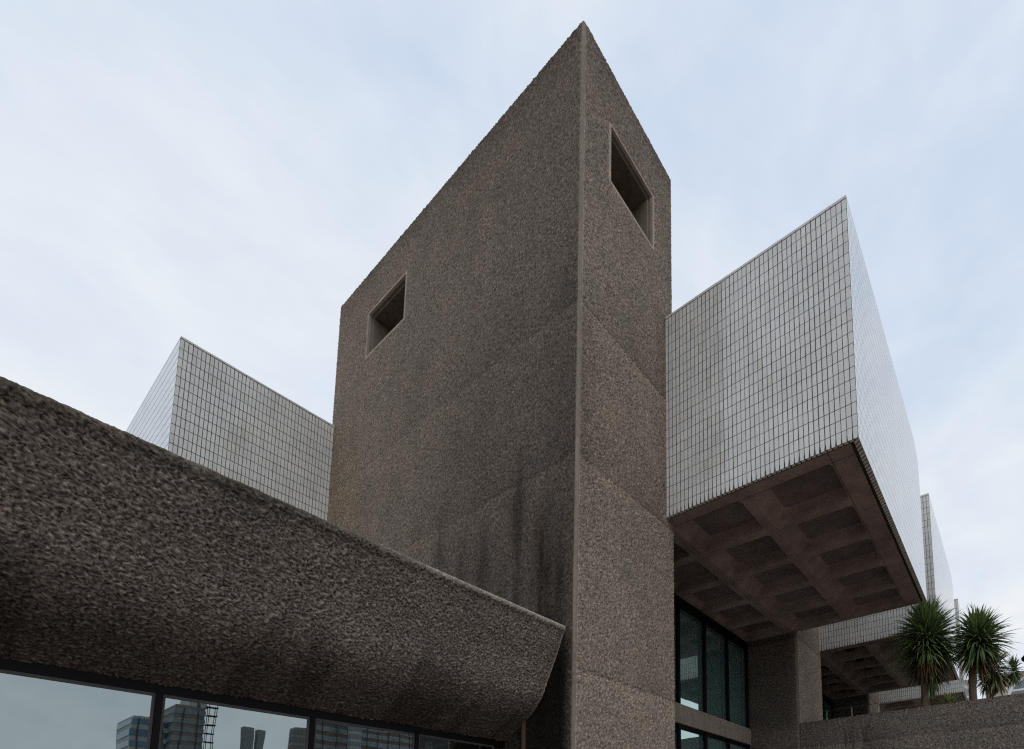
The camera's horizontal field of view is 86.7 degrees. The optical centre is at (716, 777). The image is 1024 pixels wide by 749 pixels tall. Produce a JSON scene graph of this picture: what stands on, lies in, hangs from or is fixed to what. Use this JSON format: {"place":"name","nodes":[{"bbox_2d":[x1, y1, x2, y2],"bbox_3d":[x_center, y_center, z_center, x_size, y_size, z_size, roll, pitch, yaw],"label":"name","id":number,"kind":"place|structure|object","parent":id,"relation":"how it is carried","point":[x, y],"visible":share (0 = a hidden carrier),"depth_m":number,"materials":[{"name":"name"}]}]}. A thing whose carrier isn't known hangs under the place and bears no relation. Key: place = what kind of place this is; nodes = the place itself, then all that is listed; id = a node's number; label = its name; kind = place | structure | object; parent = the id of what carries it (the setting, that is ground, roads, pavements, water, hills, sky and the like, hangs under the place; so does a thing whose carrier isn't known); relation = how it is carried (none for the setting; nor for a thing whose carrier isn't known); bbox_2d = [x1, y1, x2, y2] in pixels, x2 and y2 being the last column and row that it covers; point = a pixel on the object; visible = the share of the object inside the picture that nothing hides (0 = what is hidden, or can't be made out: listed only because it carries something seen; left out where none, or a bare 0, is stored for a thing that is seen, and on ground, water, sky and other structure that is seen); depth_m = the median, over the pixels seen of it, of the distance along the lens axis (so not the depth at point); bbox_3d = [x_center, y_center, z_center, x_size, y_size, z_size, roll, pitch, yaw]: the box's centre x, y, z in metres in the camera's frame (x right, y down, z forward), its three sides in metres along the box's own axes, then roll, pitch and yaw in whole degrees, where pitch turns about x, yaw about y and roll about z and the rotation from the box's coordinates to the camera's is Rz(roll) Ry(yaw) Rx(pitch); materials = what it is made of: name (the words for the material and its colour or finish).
{"place":"outdoors","nodes":[
{"label":"outdoors","id":0,"kind":"place"},
{"bbox_2d":[0,0,1023,698],"label":"sky","id":1,"kind":"structure","parent":0,"point":[221,176],"materials":[{"name":"white"}]},
{"bbox_2d":[988,672,1023,696],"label":"apartment building","id":2,"kind":"structure","parent":0,"point":[1012,690],"depth_m":75.41,"materials":[{"name":"white concrete"}]},
{"bbox_2d":[1008,677,1023,694],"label":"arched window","id":3,"kind":"structure","parent":2,"relation":"in","point":[1014,690],"depth_m":75.21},
{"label":"terrace","id":4,"kind":"structure","parent":0,"visible":0},
{"bbox_2d":[826,703,878,715],"bbox_3d":[5.901,-2.696,23.828,3.624,1.256,0.044,-5,-7,31],"label":"glass railing","id":5,"kind":"object","parent":4,"relation":"on","point":[854,706],"visible":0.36,"depth_m":23.55,"materials":[{"name":"metal"}]},
{"label":"ground","id":6,"kind":"structure","parent":0,"visible":0},
{"bbox_2d":[327,21,674,748],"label":"concrete tower","id":7,"kind":"structure","parent":6,"relation":"on","point":[499,417],"depth_m":10.94,"materials":[{"name":"concrete"}]},
{"bbox_2d":[126,336,334,520],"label":"tiled block","id":8,"kind":"structure","parent":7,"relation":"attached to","point":[202,406],"depth_m":13.59,"materials":[{"name":"white tile"}]},
{"bbox_2d":[747,627,822,748],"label":"concrete pier","id":9,"kind":"structure","parent":6,"relation":"on","point":[785,685],"depth_m":18.92,"materials":[{"name":"concrete"}]},
{"bbox_2d":[674,593,749,748],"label":"glass wall","id":10,"kind":"structure","parent":9,"relation":"attached to","point":[711,666],"depth_m":17.00,"materials":[{"name":"glass"}]},
{"bbox_2d":[675,702,750,744],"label":"concrete beam","id":11,"kind":"structure","parent":9,"relation":"attached to","point":[696,719],"depth_m":16.66,"materials":[{"name":"concrete"}]},
{"bbox_2d":[666,195,926,641],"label":"tiled block","id":12,"kind":"structure","parent":9,"relation":"attached to","point":[793,493],"depth_m":11.42,"materials":[{"name":"white tile"}]},
{"bbox_2d":[819,493,959,698],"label":"tiled block","id":13,"kind":"structure","parent":9,"relation":"attached to","point":[854,660],"depth_m":20.91,"materials":[{"name":"white tile"}]},
{"bbox_2d":[831,692,879,717],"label":"concrete pier","id":14,"kind":"structure","parent":6,"relation":"on","point":[858,700],"depth_m":27.95,"materials":[{"name":"concrete"}]},
{"bbox_2d":[822,693,833,719],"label":"glass wall","id":15,"kind":"structure","parent":14,"relation":"attached to","point":[827,703],"depth_m":27.85,"materials":[{"name":"black glass"}]},
{"bbox_2d":[879,598,968,711],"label":"tiled block","id":16,"kind":"structure","parent":14,"relation":"attached to","point":[898,699],"depth_m":28.72,"materials":[{"name":"white tile"}]},
{"bbox_2d":[800,693,1023,748],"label":"parapet wall","id":17,"kind":"structure","parent":6,"relation":"on","point":[997,722],"depth_m":15.83,"materials":[{"name":"concrete"}]},
{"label":"soil","id":18,"kind":"structure","parent":17,"relation":"in","visible":0},
{"bbox_2d":[883,593,971,706],"bbox_3d":[7.301,-3.876,17.062,3.073,4.993,3.191,-5,-7,31],"label":"cordyline palm","id":19,"kind":"object","parent":18,"relation":"on","point":[924,648],"visible":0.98,"depth_m":16.71,"materials":[{"name":"green plant"}]},
{"bbox_2d":[938,692,958,703],"bbox_3d":[7.584,-2.167,16.253,1.074,1.400,1.036,4,-8,-36],"label":"shrub","id":20,"kind":"object","parent":18,"relation":"on","point":[948,698],"visible":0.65,"depth_m":16.20,"materials":[{"name":"green plant"}]},
{"bbox_2d":[953,693,966,701],"bbox_3d":[8.153,-2.142,16.873,0.682,1.467,0.839,-5,-7,31],"label":"leafy shrub","id":21,"kind":"object","parent":18,"relation":"on","point":[956,699],"visible":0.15,"depth_m":16.78,"materials":[{"name":"green plant"}]},
{"bbox_2d":[938,603,1020,699],"bbox_3d":[8.598,-3.615,16.155,2.487,4.240,2.740,-5,-7,31],"label":"cordyline palm","id":22,"kind":"object","parent":18,"relation":"on","point":[979,625],"visible":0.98,"depth_m":16.02,"materials":[{"name":"green plant"}]},
{"bbox_2d":[977,641,1023,698],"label":"cordyline palm","id":23,"kind":"object","parent":18,"relation":"on","point":[993,687],"visible":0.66,"depth_m":16.16,"materials":[{"name":"green plant"}]},
{"bbox_3d":[-8.386,1.592,2.715,0.280,0.900,15.980,-5,-7,31],"label":"low wall","id":24,"kind":"object","parent":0,"visible":0},
{"bbox_2d":[0,657,504,748],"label":"ribbon window","id":25,"kind":"structure","parent":24,"relation":"on","point":[43,706],"depth_m":5.82,"materials":[{"name":"grey glass"}]},
{"bbox_2d":[0,376,565,740],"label":"curved parapet","id":26,"kind":"structure","parent":25,"relation":"on","point":[124,554],"depth_m":5.58,"materials":[{"name":"concrete"}]},
{"bbox_2d":[521,719,525,748],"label":"drain pipe","id":27,"kind":"object","parent":26,"relation":"attached to","point":[523,733],"visible":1,"depth_m":9.38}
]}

